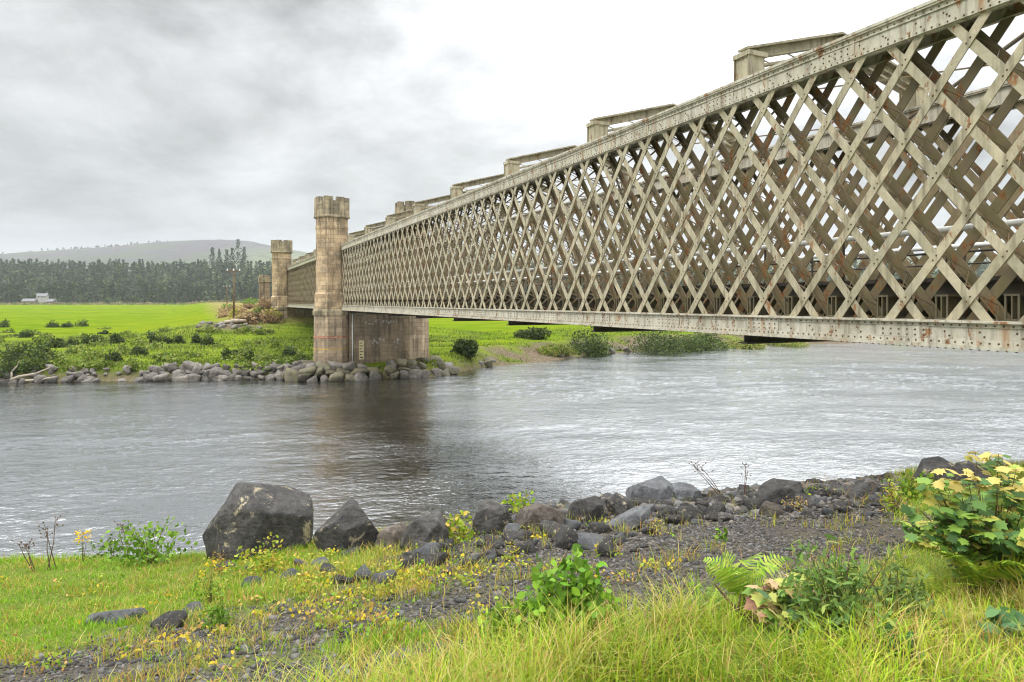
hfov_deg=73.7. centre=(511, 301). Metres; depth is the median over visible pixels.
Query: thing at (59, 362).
weed clump
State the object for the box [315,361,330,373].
riprap rock
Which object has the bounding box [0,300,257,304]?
scrub line
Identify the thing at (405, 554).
rock
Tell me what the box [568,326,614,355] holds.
bank shrub
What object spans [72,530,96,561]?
ragwort plant
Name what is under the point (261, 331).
weed clump
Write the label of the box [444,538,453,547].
rock
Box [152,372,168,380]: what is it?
riprap rock
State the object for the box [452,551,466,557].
rock
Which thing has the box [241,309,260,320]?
bracken clump
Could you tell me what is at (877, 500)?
rock
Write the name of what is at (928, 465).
boulder
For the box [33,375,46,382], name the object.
riprap rock
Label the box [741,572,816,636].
sycamore seedling
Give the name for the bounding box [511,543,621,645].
dock plant
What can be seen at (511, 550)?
seedling
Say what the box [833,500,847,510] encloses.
rock
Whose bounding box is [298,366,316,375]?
riprap rock
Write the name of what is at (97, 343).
weed clump
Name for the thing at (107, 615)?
boulder
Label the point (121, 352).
weed clump
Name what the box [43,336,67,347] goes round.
gorse bush
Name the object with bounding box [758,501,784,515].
rock
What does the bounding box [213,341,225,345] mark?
weed clump
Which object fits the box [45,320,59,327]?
gorse bush
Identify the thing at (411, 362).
riprap rock
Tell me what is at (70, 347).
weed clump
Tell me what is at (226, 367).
riprap rock
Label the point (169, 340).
gorse bush
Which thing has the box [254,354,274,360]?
weed clump
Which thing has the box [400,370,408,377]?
riprap rock
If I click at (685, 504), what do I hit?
rock
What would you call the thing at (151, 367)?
riprap rock
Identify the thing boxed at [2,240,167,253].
moorland trees
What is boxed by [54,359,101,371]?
weed clump
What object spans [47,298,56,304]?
cottage
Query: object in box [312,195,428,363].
stone pier
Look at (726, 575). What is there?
fern
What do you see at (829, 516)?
rock
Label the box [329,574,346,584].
rock
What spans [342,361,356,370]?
riprap rock
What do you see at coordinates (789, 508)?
rock
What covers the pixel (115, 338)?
gorse bush
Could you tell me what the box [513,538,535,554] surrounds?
rock
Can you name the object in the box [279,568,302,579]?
rock
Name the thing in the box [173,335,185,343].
gorse bush
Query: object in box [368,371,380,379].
riprap rock
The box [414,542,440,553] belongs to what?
rock
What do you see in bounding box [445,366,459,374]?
riprap rock
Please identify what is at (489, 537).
rock
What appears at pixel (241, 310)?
bracken clump
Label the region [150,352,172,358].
weed clump
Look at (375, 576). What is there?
rock
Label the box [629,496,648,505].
rock
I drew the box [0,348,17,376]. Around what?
gorse bush
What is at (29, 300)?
cottage
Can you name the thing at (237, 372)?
riprap rock
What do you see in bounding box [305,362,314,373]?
riprap rock
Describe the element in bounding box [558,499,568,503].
rock
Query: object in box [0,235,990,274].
hills
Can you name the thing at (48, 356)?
weed clump
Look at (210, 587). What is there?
weed plant
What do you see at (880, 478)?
dead stem
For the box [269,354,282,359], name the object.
weed clump
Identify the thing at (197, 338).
gorse bush
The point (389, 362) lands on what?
riprap rock
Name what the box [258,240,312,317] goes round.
stone abutment
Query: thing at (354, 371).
riprap rock
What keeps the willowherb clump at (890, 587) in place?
on the bank
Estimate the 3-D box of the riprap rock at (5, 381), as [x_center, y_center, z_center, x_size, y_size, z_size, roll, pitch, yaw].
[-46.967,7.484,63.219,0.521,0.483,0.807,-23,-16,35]
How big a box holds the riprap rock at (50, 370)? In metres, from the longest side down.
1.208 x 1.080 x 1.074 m
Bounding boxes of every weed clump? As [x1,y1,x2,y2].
[0,330,16,332]
[29,358,50,368]
[34,333,53,339]
[40,354,59,363]
[44,357,72,365]
[45,348,63,358]
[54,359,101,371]
[61,359,97,368]
[63,344,90,349]
[64,345,84,353]
[73,348,104,354]
[81,350,101,361]
[88,339,112,346]
[92,360,118,367]
[114,348,132,355]
[115,342,129,351]
[117,330,132,334]
[120,355,143,367]
[123,332,141,337]
[125,362,138,369]
[130,336,157,345]
[147,341,165,348]
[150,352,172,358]
[152,325,174,332]
[154,352,167,361]
[164,352,187,363]
[181,351,207,357]
[203,326,221,332]
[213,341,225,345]
[221,351,241,360]
[226,352,256,363]
[233,326,245,332]
[237,337,270,344]
[237,361,261,371]
[238,344,260,350]
[238,348,247,353]
[239,324,251,331]
[249,360,278,370]
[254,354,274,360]
[255,328,267,334]
[265,357,285,364]
[267,328,274,332]
[269,339,280,348]
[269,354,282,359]
[281,344,297,350]
[283,354,297,363]
[289,352,302,359]
[298,353,313,359]
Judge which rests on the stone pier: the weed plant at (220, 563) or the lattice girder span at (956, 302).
the lattice girder span at (956, 302)
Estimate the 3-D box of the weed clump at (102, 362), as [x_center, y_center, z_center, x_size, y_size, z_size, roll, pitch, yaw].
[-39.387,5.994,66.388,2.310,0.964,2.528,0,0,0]
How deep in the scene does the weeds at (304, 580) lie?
6.65 m
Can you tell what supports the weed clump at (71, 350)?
on the floodplain
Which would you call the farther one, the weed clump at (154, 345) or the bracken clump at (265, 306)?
the bracken clump at (265, 306)
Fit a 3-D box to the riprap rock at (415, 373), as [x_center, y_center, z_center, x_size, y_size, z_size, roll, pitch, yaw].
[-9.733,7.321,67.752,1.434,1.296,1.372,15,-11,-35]
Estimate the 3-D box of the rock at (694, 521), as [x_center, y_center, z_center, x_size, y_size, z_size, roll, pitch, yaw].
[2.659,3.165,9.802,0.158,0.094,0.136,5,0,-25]
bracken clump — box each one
[218,308,228,317]
[222,305,247,315]
[228,306,245,312]
[229,306,240,316]
[229,312,245,323]
[240,299,254,307]
[241,303,255,308]
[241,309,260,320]
[241,311,256,323]
[242,312,257,324]
[243,297,258,303]
[251,306,261,314]
[256,300,270,312]
[258,314,283,321]
[259,309,276,322]
[259,310,269,321]
[260,297,270,303]
[264,307,282,319]
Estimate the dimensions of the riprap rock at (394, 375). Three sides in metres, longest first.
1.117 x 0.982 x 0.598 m
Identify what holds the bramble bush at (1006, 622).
on the bank
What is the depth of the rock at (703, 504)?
10.74 m
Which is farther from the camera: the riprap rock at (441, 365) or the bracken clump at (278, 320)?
the bracken clump at (278, 320)
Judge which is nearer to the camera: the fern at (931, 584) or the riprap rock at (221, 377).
the fern at (931, 584)
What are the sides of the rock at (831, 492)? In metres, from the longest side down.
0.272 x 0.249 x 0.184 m
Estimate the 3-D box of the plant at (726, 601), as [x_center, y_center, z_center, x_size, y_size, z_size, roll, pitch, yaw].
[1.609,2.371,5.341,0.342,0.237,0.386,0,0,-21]
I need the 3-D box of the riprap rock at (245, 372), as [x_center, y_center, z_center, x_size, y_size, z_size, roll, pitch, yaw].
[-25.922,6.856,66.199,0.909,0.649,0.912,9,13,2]
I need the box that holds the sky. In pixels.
[0,0,1023,263]
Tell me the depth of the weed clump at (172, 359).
67.69 m
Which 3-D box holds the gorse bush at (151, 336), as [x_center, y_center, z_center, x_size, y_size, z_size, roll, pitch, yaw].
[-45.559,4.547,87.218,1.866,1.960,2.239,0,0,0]
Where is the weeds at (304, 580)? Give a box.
[0,488,727,681]
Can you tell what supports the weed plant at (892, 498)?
on the bank
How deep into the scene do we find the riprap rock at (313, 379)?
64.06 m
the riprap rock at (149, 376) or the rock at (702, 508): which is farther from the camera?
the riprap rock at (149, 376)
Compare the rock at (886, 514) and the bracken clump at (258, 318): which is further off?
the bracken clump at (258, 318)
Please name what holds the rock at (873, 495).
on the bank
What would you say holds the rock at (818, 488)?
on the bank
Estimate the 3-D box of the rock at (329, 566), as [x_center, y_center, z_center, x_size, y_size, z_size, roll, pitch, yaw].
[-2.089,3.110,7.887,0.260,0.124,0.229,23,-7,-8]
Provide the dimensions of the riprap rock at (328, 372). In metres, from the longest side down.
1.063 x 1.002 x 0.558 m
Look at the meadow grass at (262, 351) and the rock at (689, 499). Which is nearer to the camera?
the rock at (689, 499)
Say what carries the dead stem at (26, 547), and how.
on the bank
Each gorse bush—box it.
[0,318,10,327]
[0,342,35,360]
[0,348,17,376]
[12,349,52,373]
[14,329,33,337]
[29,336,54,359]
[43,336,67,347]
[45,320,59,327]
[61,321,73,327]
[65,339,79,346]
[74,318,88,326]
[80,333,104,344]
[97,330,108,334]
[102,351,122,361]
[108,333,124,343]
[130,345,148,355]
[146,330,162,343]
[160,334,173,343]
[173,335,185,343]
[191,333,201,344]
[200,333,214,344]
[220,348,238,359]
[240,350,253,360]
[282,347,295,355]
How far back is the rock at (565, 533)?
8.59 m
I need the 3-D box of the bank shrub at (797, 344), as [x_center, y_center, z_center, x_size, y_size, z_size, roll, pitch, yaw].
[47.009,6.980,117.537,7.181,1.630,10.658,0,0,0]
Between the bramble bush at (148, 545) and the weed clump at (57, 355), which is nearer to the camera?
the bramble bush at (148, 545)
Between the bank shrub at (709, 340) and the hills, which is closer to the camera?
the bank shrub at (709, 340)
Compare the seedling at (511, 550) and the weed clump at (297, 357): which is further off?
the weed clump at (297, 357)
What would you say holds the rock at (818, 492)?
on the bank
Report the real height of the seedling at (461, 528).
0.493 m
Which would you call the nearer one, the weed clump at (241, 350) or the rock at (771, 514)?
the rock at (771, 514)
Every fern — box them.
[703,551,784,609]
[896,564,976,606]
[925,535,1023,598]
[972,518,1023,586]
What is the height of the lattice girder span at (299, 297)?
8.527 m
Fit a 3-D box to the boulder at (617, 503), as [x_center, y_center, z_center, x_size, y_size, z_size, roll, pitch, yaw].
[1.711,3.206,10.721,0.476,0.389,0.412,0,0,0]
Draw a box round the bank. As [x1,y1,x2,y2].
[0,466,1023,681]
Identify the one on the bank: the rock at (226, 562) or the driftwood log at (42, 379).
the rock at (226, 562)
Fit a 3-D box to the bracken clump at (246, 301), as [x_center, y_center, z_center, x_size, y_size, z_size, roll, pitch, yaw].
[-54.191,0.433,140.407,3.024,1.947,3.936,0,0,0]
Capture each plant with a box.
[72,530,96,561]
[191,560,244,601]
[195,590,233,629]
[209,550,235,573]
[228,532,289,575]
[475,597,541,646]
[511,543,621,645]
[696,585,738,611]
[877,482,909,514]
[881,471,919,497]
[900,468,940,501]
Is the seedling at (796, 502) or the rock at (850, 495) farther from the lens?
the rock at (850, 495)
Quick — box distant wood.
[0,258,988,303]
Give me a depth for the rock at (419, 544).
8.78 m
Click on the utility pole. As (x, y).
(233, 271)
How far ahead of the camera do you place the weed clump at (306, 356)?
69.63 m
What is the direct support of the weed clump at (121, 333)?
on the floodplain
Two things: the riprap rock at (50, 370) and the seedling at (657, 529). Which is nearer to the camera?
the seedling at (657, 529)
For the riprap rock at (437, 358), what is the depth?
70.95 m
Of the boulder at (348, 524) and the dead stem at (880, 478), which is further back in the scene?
the dead stem at (880, 478)
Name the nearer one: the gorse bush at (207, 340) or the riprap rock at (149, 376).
the riprap rock at (149, 376)
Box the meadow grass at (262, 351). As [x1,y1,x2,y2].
[0,316,833,372]
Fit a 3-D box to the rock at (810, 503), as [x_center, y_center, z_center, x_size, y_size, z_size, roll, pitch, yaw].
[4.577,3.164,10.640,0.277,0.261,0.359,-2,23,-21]
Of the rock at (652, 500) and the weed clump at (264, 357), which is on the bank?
the rock at (652, 500)
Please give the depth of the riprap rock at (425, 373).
67.71 m
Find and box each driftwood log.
[9,360,48,380]
[25,376,55,380]
[224,319,245,323]
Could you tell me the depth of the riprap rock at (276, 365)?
66.77 m
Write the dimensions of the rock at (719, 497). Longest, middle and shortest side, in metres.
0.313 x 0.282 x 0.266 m
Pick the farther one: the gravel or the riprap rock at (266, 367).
the riprap rock at (266, 367)
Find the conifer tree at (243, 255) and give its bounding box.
[240,247,247,264]
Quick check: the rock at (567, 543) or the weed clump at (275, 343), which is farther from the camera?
the weed clump at (275, 343)
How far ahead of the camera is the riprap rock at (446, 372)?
69.43 m
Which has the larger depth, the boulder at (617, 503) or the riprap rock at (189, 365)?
the riprap rock at (189, 365)
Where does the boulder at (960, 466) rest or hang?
on the bank
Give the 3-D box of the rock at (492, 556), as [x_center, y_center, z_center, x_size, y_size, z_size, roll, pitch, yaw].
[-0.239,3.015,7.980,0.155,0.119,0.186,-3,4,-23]
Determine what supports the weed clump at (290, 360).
on the floodplain
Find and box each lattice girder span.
[287,233,395,309]
[341,0,1023,352]
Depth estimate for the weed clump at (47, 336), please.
99.77 m
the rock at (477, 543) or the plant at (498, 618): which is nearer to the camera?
the plant at (498, 618)
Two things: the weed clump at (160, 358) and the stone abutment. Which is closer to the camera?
the weed clump at (160, 358)
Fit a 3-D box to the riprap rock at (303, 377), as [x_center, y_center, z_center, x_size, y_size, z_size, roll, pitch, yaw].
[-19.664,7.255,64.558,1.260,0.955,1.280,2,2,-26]
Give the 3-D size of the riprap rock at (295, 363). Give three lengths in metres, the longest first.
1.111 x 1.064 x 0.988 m
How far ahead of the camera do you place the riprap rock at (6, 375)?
63.81 m
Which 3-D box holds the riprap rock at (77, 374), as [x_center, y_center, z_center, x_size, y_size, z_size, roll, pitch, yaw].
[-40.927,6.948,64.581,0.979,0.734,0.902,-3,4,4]
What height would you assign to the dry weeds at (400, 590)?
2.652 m
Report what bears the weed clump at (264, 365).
on the floodplain
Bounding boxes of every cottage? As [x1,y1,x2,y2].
[21,298,37,303]
[36,292,48,302]
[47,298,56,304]
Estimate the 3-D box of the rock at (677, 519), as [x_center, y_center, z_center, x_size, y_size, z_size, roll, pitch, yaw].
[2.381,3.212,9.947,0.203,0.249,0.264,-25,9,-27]
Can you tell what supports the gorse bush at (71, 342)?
on the floodplain
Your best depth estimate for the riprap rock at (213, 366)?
66.06 m
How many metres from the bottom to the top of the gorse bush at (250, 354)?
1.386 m
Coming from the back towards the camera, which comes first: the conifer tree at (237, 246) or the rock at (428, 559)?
the conifer tree at (237, 246)
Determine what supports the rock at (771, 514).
on the bank
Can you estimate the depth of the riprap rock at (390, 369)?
66.91 m
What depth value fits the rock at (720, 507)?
10.46 m
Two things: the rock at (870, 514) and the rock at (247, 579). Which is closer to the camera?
the rock at (247, 579)
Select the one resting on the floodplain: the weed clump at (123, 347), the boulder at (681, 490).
the weed clump at (123, 347)
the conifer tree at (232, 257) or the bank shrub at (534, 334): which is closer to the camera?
the bank shrub at (534, 334)
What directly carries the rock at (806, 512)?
on the bank
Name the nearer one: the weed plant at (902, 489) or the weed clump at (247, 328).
the weed plant at (902, 489)
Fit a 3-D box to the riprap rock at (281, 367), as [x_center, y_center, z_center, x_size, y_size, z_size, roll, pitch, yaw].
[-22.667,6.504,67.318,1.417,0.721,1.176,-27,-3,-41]
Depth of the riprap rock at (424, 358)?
69.72 m
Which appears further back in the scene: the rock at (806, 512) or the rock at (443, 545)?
the rock at (806, 512)
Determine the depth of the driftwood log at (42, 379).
63.33 m
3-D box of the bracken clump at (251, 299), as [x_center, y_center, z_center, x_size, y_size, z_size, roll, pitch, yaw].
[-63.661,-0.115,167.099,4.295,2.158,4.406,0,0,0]
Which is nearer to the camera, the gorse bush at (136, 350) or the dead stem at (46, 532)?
the dead stem at (46, 532)
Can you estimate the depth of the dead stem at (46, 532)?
9.94 m
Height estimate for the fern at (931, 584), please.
0.342 m
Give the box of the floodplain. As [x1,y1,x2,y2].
[0,275,935,381]
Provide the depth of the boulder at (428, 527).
9.18 m
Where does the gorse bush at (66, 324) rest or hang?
on the floodplain
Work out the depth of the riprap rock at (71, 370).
64.98 m
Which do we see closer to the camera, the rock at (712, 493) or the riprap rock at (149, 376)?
the rock at (712, 493)
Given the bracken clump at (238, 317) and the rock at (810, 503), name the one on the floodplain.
the bracken clump at (238, 317)
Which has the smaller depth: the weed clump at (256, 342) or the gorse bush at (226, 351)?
the gorse bush at (226, 351)
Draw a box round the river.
[0,343,1023,559]
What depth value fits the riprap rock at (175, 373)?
64.80 m
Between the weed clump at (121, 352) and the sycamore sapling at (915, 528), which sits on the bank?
the sycamore sapling at (915, 528)
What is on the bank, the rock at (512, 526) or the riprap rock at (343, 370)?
the rock at (512, 526)
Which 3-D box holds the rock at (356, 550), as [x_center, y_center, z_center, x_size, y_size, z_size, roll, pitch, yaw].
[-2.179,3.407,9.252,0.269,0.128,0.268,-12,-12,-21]
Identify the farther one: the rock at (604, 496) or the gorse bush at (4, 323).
the gorse bush at (4, 323)
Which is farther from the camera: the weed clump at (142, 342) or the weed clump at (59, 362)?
the weed clump at (142, 342)
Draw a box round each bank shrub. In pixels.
[450,339,479,357]
[513,326,551,339]
[536,343,575,355]
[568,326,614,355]
[616,331,691,354]
[654,333,706,351]
[688,332,728,350]
[718,339,766,348]
[767,342,808,346]
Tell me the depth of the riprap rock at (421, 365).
68.69 m
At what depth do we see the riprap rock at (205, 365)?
66.53 m
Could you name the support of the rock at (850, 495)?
on the bank
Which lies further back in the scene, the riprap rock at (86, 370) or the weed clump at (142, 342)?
the weed clump at (142, 342)
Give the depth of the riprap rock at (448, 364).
71.13 m
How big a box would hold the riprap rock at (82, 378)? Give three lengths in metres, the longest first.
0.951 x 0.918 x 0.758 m
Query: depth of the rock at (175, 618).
6.18 m
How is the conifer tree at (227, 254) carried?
on the floodplain
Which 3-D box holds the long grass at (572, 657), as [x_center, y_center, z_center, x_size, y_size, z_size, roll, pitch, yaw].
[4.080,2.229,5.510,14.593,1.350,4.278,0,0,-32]
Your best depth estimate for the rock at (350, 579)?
7.36 m
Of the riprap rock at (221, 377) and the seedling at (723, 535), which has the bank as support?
the seedling at (723, 535)
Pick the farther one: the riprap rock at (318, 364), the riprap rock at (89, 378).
the riprap rock at (318, 364)
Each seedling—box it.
[443,510,475,542]
[500,490,534,512]
[504,539,519,560]
[646,511,672,536]
[711,527,727,540]
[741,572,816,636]
[781,496,807,511]
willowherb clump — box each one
[772,534,913,655]
[855,543,948,637]
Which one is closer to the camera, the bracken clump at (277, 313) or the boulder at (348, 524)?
the boulder at (348, 524)
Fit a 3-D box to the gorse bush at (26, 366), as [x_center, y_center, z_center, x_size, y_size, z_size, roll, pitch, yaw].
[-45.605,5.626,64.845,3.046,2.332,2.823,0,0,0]
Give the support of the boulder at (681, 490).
on the bank
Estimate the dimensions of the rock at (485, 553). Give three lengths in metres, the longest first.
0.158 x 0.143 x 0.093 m
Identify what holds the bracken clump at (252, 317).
on the floodplain
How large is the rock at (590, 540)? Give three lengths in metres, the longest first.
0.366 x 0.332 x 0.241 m
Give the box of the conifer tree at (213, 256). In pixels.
[207,247,215,266]
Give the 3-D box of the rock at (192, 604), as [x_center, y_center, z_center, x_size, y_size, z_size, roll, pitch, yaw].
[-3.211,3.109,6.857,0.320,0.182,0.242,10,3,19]
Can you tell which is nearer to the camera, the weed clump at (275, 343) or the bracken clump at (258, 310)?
the weed clump at (275, 343)
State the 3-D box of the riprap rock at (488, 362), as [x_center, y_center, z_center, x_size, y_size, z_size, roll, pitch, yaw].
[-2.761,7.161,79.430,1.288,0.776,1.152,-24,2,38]
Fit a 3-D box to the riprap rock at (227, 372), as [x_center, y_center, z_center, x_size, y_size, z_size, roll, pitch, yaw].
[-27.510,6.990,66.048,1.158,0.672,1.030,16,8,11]
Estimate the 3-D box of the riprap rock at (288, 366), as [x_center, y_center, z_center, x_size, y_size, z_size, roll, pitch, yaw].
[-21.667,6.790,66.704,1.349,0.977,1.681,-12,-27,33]
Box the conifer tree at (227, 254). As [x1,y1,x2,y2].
[223,249,230,266]
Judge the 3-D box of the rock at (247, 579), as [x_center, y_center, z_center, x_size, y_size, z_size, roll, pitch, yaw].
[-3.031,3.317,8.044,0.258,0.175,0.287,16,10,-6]
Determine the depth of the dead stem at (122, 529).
11.71 m
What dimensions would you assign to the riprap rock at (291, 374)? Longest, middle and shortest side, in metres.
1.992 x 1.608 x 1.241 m
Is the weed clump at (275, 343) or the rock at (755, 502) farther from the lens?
the weed clump at (275, 343)
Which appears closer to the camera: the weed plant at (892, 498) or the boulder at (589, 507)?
the weed plant at (892, 498)
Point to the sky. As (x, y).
(123, 122)
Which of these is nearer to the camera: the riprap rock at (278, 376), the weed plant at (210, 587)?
the weed plant at (210, 587)
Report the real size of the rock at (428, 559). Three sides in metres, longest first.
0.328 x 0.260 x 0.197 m
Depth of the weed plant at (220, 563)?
9.09 m
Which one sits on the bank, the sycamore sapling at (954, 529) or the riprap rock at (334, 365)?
the sycamore sapling at (954, 529)
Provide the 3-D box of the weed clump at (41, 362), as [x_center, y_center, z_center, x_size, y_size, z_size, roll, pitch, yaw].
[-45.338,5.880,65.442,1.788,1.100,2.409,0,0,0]
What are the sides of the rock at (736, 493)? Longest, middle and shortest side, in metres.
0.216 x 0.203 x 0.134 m
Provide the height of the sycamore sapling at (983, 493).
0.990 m
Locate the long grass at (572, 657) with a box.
[78,505,1023,681]
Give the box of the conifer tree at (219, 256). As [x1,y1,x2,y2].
[217,248,221,267]
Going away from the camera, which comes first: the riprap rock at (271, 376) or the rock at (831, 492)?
the rock at (831, 492)
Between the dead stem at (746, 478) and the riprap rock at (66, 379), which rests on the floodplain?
the riprap rock at (66, 379)
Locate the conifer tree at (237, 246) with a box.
[234,239,244,264]
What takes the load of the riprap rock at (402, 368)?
on the floodplain
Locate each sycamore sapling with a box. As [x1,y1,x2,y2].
[891,517,940,547]
[901,451,1023,591]
[978,474,1023,527]
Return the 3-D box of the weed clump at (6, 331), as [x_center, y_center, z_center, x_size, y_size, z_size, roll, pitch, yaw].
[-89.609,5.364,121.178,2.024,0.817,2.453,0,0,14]
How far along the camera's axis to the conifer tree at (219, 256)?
954.28 m
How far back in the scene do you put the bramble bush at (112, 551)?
11.64 m
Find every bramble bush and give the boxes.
[87,524,140,559]
[92,516,197,569]
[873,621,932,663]
[968,605,1023,646]
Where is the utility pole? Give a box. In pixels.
[227,268,239,317]
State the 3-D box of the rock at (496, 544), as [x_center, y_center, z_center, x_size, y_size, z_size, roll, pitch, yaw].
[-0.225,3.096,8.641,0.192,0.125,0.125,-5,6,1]
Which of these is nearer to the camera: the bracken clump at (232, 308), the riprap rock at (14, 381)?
the riprap rock at (14, 381)
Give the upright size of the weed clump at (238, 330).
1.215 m
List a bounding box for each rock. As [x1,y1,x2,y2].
[0,379,9,382]
[3,371,13,378]
[8,378,18,382]
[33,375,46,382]
[44,376,58,381]
[45,364,57,374]
[61,375,73,382]
[68,366,77,371]
[71,371,84,378]
[75,374,86,381]
[80,368,88,372]
[81,376,95,381]
[123,365,130,373]
[143,372,157,380]
[148,365,160,371]
[150,610,187,630]
[152,367,165,374]
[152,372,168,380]
[167,362,177,371]
[171,370,184,380]
[175,373,196,380]
[178,364,186,370]
[181,601,203,613]
[182,361,202,370]
[187,374,201,380]
[191,366,200,374]
[201,375,209,379]
[202,362,210,369]
[203,369,209,375]
[206,363,220,369]
[209,367,224,379]
[213,561,235,567]
[217,375,226,380]
[223,364,230,369]
[223,370,231,375]
[227,373,236,379]
[232,370,242,375]
[241,368,249,375]
[242,576,262,586]
[249,369,265,376]
[252,362,262,369]
[264,362,272,370]
[265,373,274,379]
[272,362,282,370]
[274,372,283,379]
[278,362,287,369]
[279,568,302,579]
[283,364,293,371]
[284,368,300,380]
[291,364,305,370]
[292,360,301,365]
[294,559,306,565]
[297,374,310,381]
[298,360,313,363]
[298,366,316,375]
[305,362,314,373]
[307,375,317,381]
[310,557,328,566]
[313,367,323,376]
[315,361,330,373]
[320,375,328,381]
[320,563,341,573]
[325,369,335,375]
[327,361,343,369]
[329,371,344,380]
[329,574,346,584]
[336,368,350,375]
[341,546,360,555]
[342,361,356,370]
[343,374,354,380]
[343,577,355,582]
[350,368,368,374]
[354,372,368,381]
[354,564,372,580]
[357,363,366,368]
[367,367,377,376]
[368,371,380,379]
[371,570,396,587]
[384,364,395,375]
[385,359,396,368]
[390,371,399,378]
[396,358,406,367]
[398,367,409,371]
[399,552,411,560]
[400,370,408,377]
[400,551,422,570]
[406,359,417,367]
[408,369,421,377]
[411,539,426,550]
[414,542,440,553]
[416,357,429,362]
[416,552,446,568]
[418,361,426,369]
[421,370,429,377]
[429,355,443,361]
[431,368,442,375]
[436,362,444,369]
[438,542,452,551]
[441,368,449,375]
[444,362,453,366]
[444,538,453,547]
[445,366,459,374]
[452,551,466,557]
[462,555,479,565]
[473,541,485,547]
[479,551,489,558]
[483,548,495,558]
[484,359,493,365]
[484,534,497,540]
[485,552,497,563]
[486,540,500,548]
[496,549,503,556]
[501,530,532,540]
[503,523,519,531]
[505,505,513,512]
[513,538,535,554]
[539,520,572,537]
[555,527,577,547]
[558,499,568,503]
[561,539,577,549]
[564,518,581,529]
[577,533,603,549]
[585,521,611,533]
[597,535,614,557]
[599,516,609,520]
[600,492,612,512]
[614,531,626,541]
[628,531,634,536]
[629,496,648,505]
[630,548,640,552]
[639,526,654,533]
[647,497,658,503]
[661,507,673,516]
[664,515,683,524]
[674,505,703,522]
[679,503,693,506]
[683,496,695,501]
[690,518,703,524]
[695,502,708,506]
[697,504,708,513]
[705,512,717,519]
[707,490,718,496]
[707,503,726,512]
[712,493,728,502]
[730,492,743,496]
[743,497,762,510]
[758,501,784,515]
[766,511,777,518]
[785,504,793,511]
[794,492,815,507]
[799,508,812,516]
[808,487,826,492]
[809,490,826,496]
[821,507,833,514]
[825,515,834,518]
[827,489,843,496]
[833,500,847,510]
[838,507,850,512]
[845,500,857,507]
[847,492,860,499]
[860,511,873,516]
[867,491,878,500]
[871,502,883,505]
[874,496,889,502]
[882,512,890,517]
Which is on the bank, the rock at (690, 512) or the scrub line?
the rock at (690, 512)
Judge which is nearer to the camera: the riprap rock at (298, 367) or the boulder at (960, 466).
the boulder at (960, 466)
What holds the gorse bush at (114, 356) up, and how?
on the floodplain
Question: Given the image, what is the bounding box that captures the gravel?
[0,471,934,681]
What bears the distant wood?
on the floodplain
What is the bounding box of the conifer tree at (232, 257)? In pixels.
[229,248,235,267]
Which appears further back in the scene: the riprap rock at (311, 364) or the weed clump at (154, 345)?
the weed clump at (154, 345)
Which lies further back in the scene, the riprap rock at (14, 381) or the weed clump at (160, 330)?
the weed clump at (160, 330)
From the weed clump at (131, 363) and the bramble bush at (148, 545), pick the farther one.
the weed clump at (131, 363)
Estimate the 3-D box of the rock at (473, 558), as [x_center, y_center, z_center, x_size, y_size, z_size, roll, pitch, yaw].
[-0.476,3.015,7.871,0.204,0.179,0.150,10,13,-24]
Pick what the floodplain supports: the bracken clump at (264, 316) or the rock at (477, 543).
the bracken clump at (264, 316)
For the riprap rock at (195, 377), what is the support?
on the floodplain
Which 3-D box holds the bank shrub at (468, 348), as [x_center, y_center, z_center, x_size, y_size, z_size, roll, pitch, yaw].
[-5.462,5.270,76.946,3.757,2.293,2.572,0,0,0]
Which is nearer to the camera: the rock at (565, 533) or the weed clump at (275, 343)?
the rock at (565, 533)
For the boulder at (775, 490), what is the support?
on the bank
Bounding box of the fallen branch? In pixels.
[713,583,766,626]
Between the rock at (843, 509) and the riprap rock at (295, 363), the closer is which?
the rock at (843, 509)
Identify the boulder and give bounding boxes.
[84,607,147,623]
[202,482,313,560]
[313,499,378,553]
[374,522,406,550]
[400,509,448,549]
[472,498,513,535]
[514,503,564,530]
[567,496,604,523]
[605,492,633,514]
[607,504,655,529]
[625,476,674,500]
[672,482,701,499]
[755,478,805,504]
[833,481,883,497]
[911,456,956,484]
[955,461,991,487]
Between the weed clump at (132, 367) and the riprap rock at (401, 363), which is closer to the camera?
the weed clump at (132, 367)
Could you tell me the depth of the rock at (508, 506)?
11.58 m
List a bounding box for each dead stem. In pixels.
[11,538,34,571]
[38,515,63,569]
[114,520,130,554]
[688,461,719,493]
[741,462,750,495]
[868,474,890,500]
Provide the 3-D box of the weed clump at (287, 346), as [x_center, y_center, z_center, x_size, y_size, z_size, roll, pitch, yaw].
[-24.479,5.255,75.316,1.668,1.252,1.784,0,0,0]
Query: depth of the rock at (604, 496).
11.12 m
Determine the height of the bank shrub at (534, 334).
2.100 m
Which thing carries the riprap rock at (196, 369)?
on the floodplain
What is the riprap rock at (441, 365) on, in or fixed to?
on the floodplain
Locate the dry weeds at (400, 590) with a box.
[0,469,920,681]
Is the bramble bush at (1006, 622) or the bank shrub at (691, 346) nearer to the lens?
the bramble bush at (1006, 622)
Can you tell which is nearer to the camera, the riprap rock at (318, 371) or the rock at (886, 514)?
the rock at (886, 514)
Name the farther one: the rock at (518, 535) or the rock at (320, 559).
the rock at (518, 535)
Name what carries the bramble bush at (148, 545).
on the bank
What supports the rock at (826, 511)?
on the bank
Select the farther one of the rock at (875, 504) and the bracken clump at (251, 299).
the bracken clump at (251, 299)

